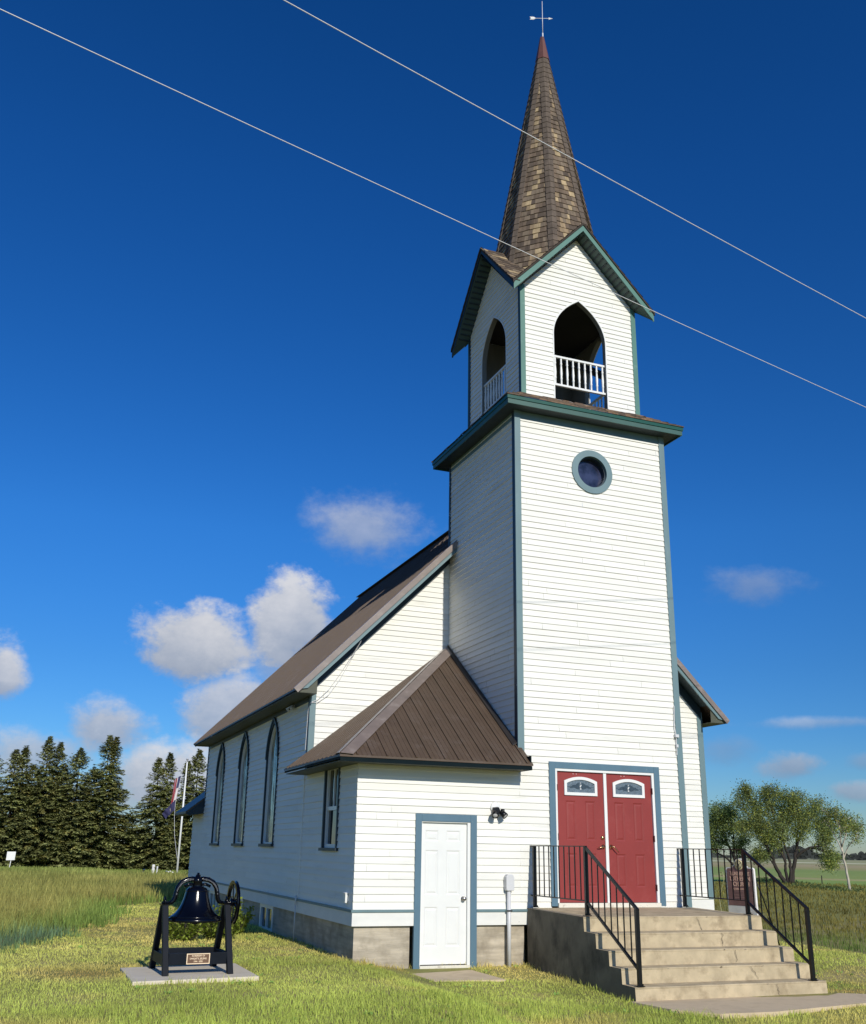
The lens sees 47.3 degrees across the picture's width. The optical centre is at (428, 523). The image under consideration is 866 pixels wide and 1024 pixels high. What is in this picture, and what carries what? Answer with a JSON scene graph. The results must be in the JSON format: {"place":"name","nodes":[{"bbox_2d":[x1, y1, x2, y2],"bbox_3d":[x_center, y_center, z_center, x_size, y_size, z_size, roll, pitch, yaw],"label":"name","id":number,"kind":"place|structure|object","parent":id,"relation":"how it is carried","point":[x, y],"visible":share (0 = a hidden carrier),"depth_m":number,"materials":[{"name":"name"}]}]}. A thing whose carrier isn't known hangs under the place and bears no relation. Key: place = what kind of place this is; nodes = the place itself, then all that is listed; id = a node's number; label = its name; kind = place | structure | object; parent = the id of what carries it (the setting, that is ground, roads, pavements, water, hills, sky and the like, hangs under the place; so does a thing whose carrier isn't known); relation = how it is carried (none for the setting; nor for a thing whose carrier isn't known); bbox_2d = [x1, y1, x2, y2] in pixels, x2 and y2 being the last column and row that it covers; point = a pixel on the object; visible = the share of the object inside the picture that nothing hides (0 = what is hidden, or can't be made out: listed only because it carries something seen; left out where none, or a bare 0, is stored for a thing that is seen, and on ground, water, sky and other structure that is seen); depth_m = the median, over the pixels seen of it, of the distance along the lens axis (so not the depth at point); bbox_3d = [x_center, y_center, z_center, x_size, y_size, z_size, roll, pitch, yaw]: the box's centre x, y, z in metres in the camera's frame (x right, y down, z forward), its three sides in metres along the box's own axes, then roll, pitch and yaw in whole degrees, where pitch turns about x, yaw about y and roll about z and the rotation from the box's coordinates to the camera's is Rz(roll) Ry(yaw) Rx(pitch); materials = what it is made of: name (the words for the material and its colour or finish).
{"place":"outdoors","nodes":[
{"label":"outdoors","id":0,"kind":"place"},
{"bbox_2d":[0,865,353,953],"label":"meadow grass","id":1,"kind":"structure","parent":0,"point":[65,897],"depth_m":26.68,"materials":[{"name":"green plant"}]},
{"bbox_2d":[0,9,864,406],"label":"overhead wire","id":2,"kind":"object","parent":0,"point":[392,191],"visible":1,"depth_m":10.46,"materials":[{"name":"grey metal"}]},
{"bbox_2d":[0,901,865,1023],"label":"lawn grass","id":3,"kind":"structure","parent":0,"point":[476,1008],"depth_m":11.45,"materials":[{"name":"green plant"}]},
{"bbox_2d":[0,855,865,1023],"bbox_3d":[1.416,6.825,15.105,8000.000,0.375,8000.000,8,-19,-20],"label":"ground","id":4,"kind":"structure","parent":0,"point":[807,869],"depth_m":13.49,"materials":[{"name":"green plant"}]},
{"bbox_2d":[0,758,18,861],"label":"spruce tree","id":5,"kind":"object","parent":4,"relation":"on","point":[2,852],"visible":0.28,"depth_m":62.01,"materials":[{"name":"green plant"}]},
{"bbox_2d":[6,852,15,867],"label":"blank sign","id":6,"kind":"object","parent":4,"relation":"on","point":[10,856],"visible":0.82,"depth_m":53.62,"materials":[{"name":"white paint"}]},
{"bbox_2d":[0,745,49,866],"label":"spruce tree","id":7,"kind":"object","parent":4,"relation":"on","point":[17,782],"visible":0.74,"depth_m":61.87,"materials":[{"name":"green plant"}]},
{"bbox_2d":[4,764,54,865],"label":"spruce tree","id":8,"kind":"object","parent":4,"relation":"on","point":[32,770],"visible":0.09,"depth_m":63.65,"materials":[{"name":"green plant"}]},
{"bbox_2d":[0,736,78,867],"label":"spruce tree","id":9,"kind":"object","parent":4,"relation":"on","point":[47,787],"visible":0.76,"depth_m":62.21,"materials":[{"name":"green plant"}]},
{"bbox_2d":[31,763,78,867],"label":"spruce tree","id":10,"kind":"object","parent":4,"relation":"on","point":[65,768],"visible":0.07,"depth_m":63.71,"materials":[{"name":"green plant"}]},
{"bbox_2d":[34,747,106,868],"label":"spruce tree","id":11,"kind":"object","parent":4,"relation":"on","point":[78,760],"visible":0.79,"depth_m":62.79,"materials":[{"name":"green plant"}]},
{"bbox_2d":[66,766,109,867],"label":"spruce tree","id":12,"kind":"object","parent":4,"relation":"on","point":[92,775],"visible":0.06,"depth_m":65.28,"materials":[{"name":"green plant"}]},
{"bbox_2d":[52,735,146,869],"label":"spruce tree","id":13,"kind":"object","parent":4,"relation":"on","point":[110,797],"visible":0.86,"depth_m":63.48,"materials":[{"name":"green plant"}]},
{"bbox_2d":[95,814,147,868],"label":"spruce tree","id":14,"kind":"object","parent":4,"relation":"on","point":[117,853],"visible":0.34,"depth_m":63.34,"materials":[{"name":"green plant"}]},
{"bbox_2d":[109,752,190,869],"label":"spruce tree","id":15,"kind":"object","parent":4,"relation":"on","point":[153,813],"visible":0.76,"depth_m":64.16,"materials":[{"name":"green plant"}]},
{"bbox_2d":[135,803,191,869],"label":"spruce tree","id":16,"kind":"object","parent":4,"relation":"on","point":[171,847],"visible":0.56,"depth_m":63.08,"materials":[{"name":"green plant"}]},
{"bbox_2d":[147,749,206,870],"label":"spruce tree","id":17,"kind":"object","parent":4,"relation":"on","point":[191,790],"visible":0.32,"depth_m":65.58,"materials":[{"name":"green plant"}]},
{"bbox_2d":[174,759,188,871],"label":"flagpole","id":18,"kind":"object","parent":4,"relation":"on","point":[179,844],"visible":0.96,"depth_m":48.50,"materials":[{"name":"white metal"}]},
{"bbox_2d":[162,800,175,818],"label":"navy flag","id":19,"kind":"object","parent":18,"relation":"hanging from","point":[168,810],"visible":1,"depth_m":48.55,"materials":[{"name":"fabric"}]},
{"bbox_2d":[171,776,180,803],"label":"striped flag","id":20,"kind":"object","parent":18,"relation":"hanging from","point":[176,786],"visible":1,"depth_m":48.91,"materials":[{"name":"fabric"}]},
{"bbox_2d":[169,906,207,941],"bbox_3d":[-4.175,6.844,16.837,0.846,0.614,0.830,-13,-23,36],"label":"shrub","id":21,"kind":"object","parent":4,"relation":"on","point":[184,933],"visible":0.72,"depth_m":16.68,"materials":[{"name":"green plant"}]},
{"bbox_2d":[120,963,258,985],"bbox_3d":[-3.038,5.762,12.428,1.540,0.220,1.668,8,-19,-20],"label":"bell pad","id":22,"kind":"object","parent":4,"relation":"on","point":[203,972],"visible":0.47,"depth_m":12.23,"materials":[{"name":"concrete"}]},
{"bbox_2d":[148,873,239,975],"bbox_3d":[-2.972,5.131,12.742,1.000,1.178,0.920,9,-20,-24],"label":"memorial bell","id":23,"kind":"object","parent":22,"relation":"on","point":[195,907],"visible":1,"depth_m":12.64,"materials":[{"name":"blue metal"}]},
{"bbox_2d":[200,903,246,939],"bbox_3d":[-3.615,6.937,17.175,0.914,0.646,0.947,8,-19,-20],"label":"shrub","id":24,"kind":"object","parent":4,"relation":"on","point":[210,933],"visible":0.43,"depth_m":17.07,"materials":[{"name":"green plant"}]},
{"bbox_2d":[217,897,254,934],"bbox_3d":[-3.613,7.313,18.345,0.837,0.707,0.814,8,-19,-20],"label":"shrub","id":25,"kind":"object","parent":4,"relation":"on","point":[246,919],"visible":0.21,"depth_m":18.32,"materials":[{"name":"green plant"}]},
{"bbox_2d":[175,36,729,968],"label":"church","id":26,"kind":"structure","parent":4,"relation":"on","point":[511,630],"depth_m":17.79,"materials":[{"name":"white paint"}]},
{"bbox_2d":[209,890,216,910],"bbox_3d":[-5.373,9.446,24.704,0.072,0.476,1.080,8,-19,-20],"label":"basement window","id":27,"kind":"structure","parent":26,"relation":"in","point":[212,899],"depth_m":24.72,"materials":[{"name":"blue glass"}]},
{"bbox_2d":[209,742,224,845],"bbox_3d":[-5.408,6.988,25.561,0.140,2.576,1.140,8,-19,-20],"label":"arched window","id":28,"kind":"structure","parent":26,"relation":"in","point":[220,767],"depth_m":25.76,"materials":[{"name":"teal paint"}]},
{"bbox_2d":[231,731,248,845],"bbox_3d":[-4.305,6.132,22.906,0.140,2.576,1.140,8,-19,-20],"label":"arched window","id":29,"kind":"structure","parent":26,"relation":"in","point":[243,762],"depth_m":23.09,"materials":[{"name":"teal paint"}]},
{"bbox_2d":[259,903,273,931],"bbox_3d":[-3.163,7.731,19.384,0.072,0.476,1.140,8,-19,-20],"label":"basement window","id":30,"kind":"structure","parent":26,"relation":"in","point":[266,911],"depth_m":19.37,"materials":[{"name":"white paint"}]},
{"bbox_2d":[258,717,278,846],"bbox_3d":[-3.224,5.293,20.303,0.140,2.576,1.150,8,-19,-20],"label":"arched window","id":31,"kind":"structure","parent":26,"relation":"in","point":[272,747],"depth_m":20.48,"materials":[{"name":"teal paint"}]},
{"bbox_2d":[286,705,295,711],"bbox_3d":[-2.675,3.586,19.194,0.165,0.155,0.294,8,-19,-20],"label":"security light","id":32,"kind":"object","parent":26,"relation":"attached to","point":[290,708],"visible":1,"depth_m":19.11,"materials":[{"name":"grey plastic"}]},
{"bbox_2d":[293,895,296,940],"bbox_3d":[-2.322,6.848,17.115,0.030,0.760,0.030,18,-25,-41],"label":"conduit","id":33,"kind":"object","parent":26,"relation":"attached to","point":[294,916],"visible":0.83,"depth_m":17.13,"materials":[{"name":"grey plastic"}]},
{"bbox_2d":[318,767,340,850],"bbox_3d":[-1.571,4.640,16.113,0.140,1.338,0.966,8,-19,-20],"label":"side window","id":34,"kind":"structure","parent":26,"relation":"in","point":[329,835],"depth_m":16.25,"materials":[{"name":"teal paint"}]},
{"bbox_2d":[305,641,360,749],"bbox_3d":[-1.755,3.180,18.294,0.963,2.005,0.236,1,-18,1],"label":"service cable","id":35,"kind":"object","parent":26,"relation":"attached to","point":[330,687],"visible":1,"depth_m":18.37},
{"bbox_2d":[343,892,347,902],"bbox_3d":[-1.243,5.584,14.732,0.055,0.145,0.112,8,-19,-20],"label":"outlet box","id":36,"kind":"object","parent":26,"relation":"attached to","point":[345,897],"visible":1,"depth_m":14.70,"materials":[{"name":"white paint"}]},
{"bbox_2d":[420,822,466,964],"bbox_3d":[0.236,5.601,14.998,0.757,2.018,0.085,8,-19,-20],"label":"side door","id":37,"kind":"structure","parent":26,"relation":"in","point":[443,876],"depth_m":15.02,"materials":[{"name":"white paint"}]},
{"bbox_2d":[490,802,507,818],"bbox_3d":[1.105,4.530,15.590,0.279,0.263,0.199,8,-19,-20],"label":"flood light","id":38,"kind":"object","parent":26,"relation":"attached to","point":[495,808],"visible":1,"depth_m":15.58,"materials":[{"name":"white paint"}]},
{"bbox_2d":[504,874,513,966],"bbox_3d":[1.240,6.111,15.191,0.138,1.340,0.105,8,-19,-20],"label":"utility riser","id":39,"kind":"object","parent":26,"relation":"attached to","point":[508,883],"visible":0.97,"depth_m":15.22,"materials":[{"name":"grey plastic"}]},
{"bbox_2d":[530,8,551,35],"bbox_3d":[2.667,-11.924,23.399,0.549,1.120,0.030,1,-18,1],"label":"weather vane","id":40,"kind":"object","parent":26,"relation":"on","point":[533,18],"visible":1,"depth_m":23.41,"materials":[{"name":"white paint"}]},
{"bbox_2d":[557,771,606,901],"bbox_3d":[2.495,5.096,16.092,0.890,2.026,0.077,8,-19,-20],"label":"front door","id":41,"kind":"structure","parent":26,"relation":"in","point":[580,794],"depth_m":16.16,"materials":[{"name":"red paint"}]},
{"bbox_2d":[571,450,611,493],"bbox_3d":[2.991,-0.925,18.317,0.850,0.850,0.175,8,-19,-20],"label":"round window","id":42,"kind":"structure","parent":26,"relation":"in","point":[591,471],"depth_m":18.35,"materials":[{"name":"teal paint"}]},
{"bbox_2d":[606,774,657,901],"bbox_3d":[3.374,5.219,16.417,0.888,2.026,0.077,8,-19,-20],"label":"front door","id":43,"kind":"structure","parent":26,"relation":"in","point":[631,838],"depth_m":16.44,"materials":[{"name":"red paint"}]},
{"bbox_2d":[674,712,678,750],"bbox_3d":[4.332,3.622,17.293,0.070,0.850,0.052,8,-19,-20],"label":"cable bracket","id":44,"kind":"object","parent":26,"relation":"attached to","point":[676,736],"visible":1,"depth_m":17.25,"materials":[{"name":"grey plastic"}]},
{"bbox_2d":[414,970,505,981],"bbox_3d":[0.317,6.431,13.968,1.050,0.092,1.370,8,-19,-20],"label":"door pad","id":45,"kind":"object","parent":4,"relation":"on","point":[463,975],"depth_m":13.79,"materials":[{"name":"concrete"}]},
{"bbox_2d":[527,907,827,1001],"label":"concrete steps","id":46,"kind":"structure","parent":4,"relation":"on","point":[692,953],"depth_m":13.79,"materials":[{"name":"beige concrete"}]},
{"bbox_2d":[530,845,644,986],"bbox_3d":[2.166,5.506,14.133,0.100,1.698,3.015,8,-19,-20],"label":"handrail","id":47,"kind":"object","parent":46,"relation":"on","point":[637,965],"visible":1,"depth_m":13.89,"materials":[{"name":"black metal"}]},
{"bbox_2d":[677,848,817,980],"bbox_3d":[4.743,5.868,15.087,0.100,1.698,3.015,8,-19,-20],"label":"handrail","id":48,"kind":"object","parent":46,"relation":"on","point":[748,905],"visible":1,"depth_m":14.85,"materials":[{"name":"black metal"}]},
{"bbox_2d":[719,872,723,910],"bbox_3d":[5.261,6.953,17.650,0.014,1.371,0.139,14,-22,-33],"label":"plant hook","id":49,"kind":"object","parent":4,"relation":"on","point":[722,886],"visible":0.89,"depth_m":17.77,"materials":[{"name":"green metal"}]},
{"bbox_2d":[708,795,752,865],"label":"broadleaf tree","id":50,"kind":"object","parent":4,"relation":"on","point":[719,816],"visible":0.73,"depth_m":67.82,"materials":[{"name":"green plant"}]},
{"bbox_2d":[631,993,865,1018],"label":"concrete apron","id":51,"kind":"object","parent":4,"relation":"on","point":[751,1006],"visible":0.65,"depth_m":12.38,"materials":[{"name":"grey concrete"}]},
{"bbox_2d":[726,858,779,944],"bbox_3d":[5.723,6.746,17.362,0.876,1.609,0.419,-4,-19,15],"label":"church sign","id":52,"kind":"object","parent":4,"relation":"on","point":[735,906],"visible":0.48,"depth_m":17.50,"materials":[{"name":"paint"}]},
{"bbox_2d":[724,777,842,883],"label":"broadleaf tree","id":53,"kind":"object","parent":4,"relation":"on","point":[789,812],"visible":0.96,"depth_m":65.64,"materials":[{"name":"green plant"}]},
{"bbox_2d":[712,845,865,859],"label":"treeline","id":54,"kind":"object","parent":4,"relation":"on","point":[811,854],"visible":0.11,"depth_m":571.19,"materials":[{"name":"green plant"}]},
{"bbox_2d":[756,876,865,891],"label":"field edge brush","id":55,"kind":"object","parent":4,"relation":"on","point":[839,888],"visible":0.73,"depth_m":56.61,"materials":[{"name":"green plant"}]},
{"bbox_2d":[812,800,865,888],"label":"broadleaf tree","id":56,"kind":"object","parent":4,"relation":"on","point":[842,821],"visible":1,"depth_m":54.22,"materials":[{"name":"green plant"}]},
{"bbox_2d":[0,0,865,854],"label":"sky","id":57,"kind":"structure","parent":0,"point":[231,383],"materials":[{"name":"blue"}]},
{"bbox_2d":[283,0,864,317],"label":"overhead wire","id":58,"kind":"object","parent":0,"point":[553,148],"visible":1,"depth_m":9.83,"materials":[{"name":"grey metal"}]},
{"bbox_2d":[714,880,865,952],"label":"field grass","id":59,"kind":"structure","parent":0,"point":[834,906],"depth_m":32.58,"materials":[{"name":"green plant"}]}
]}

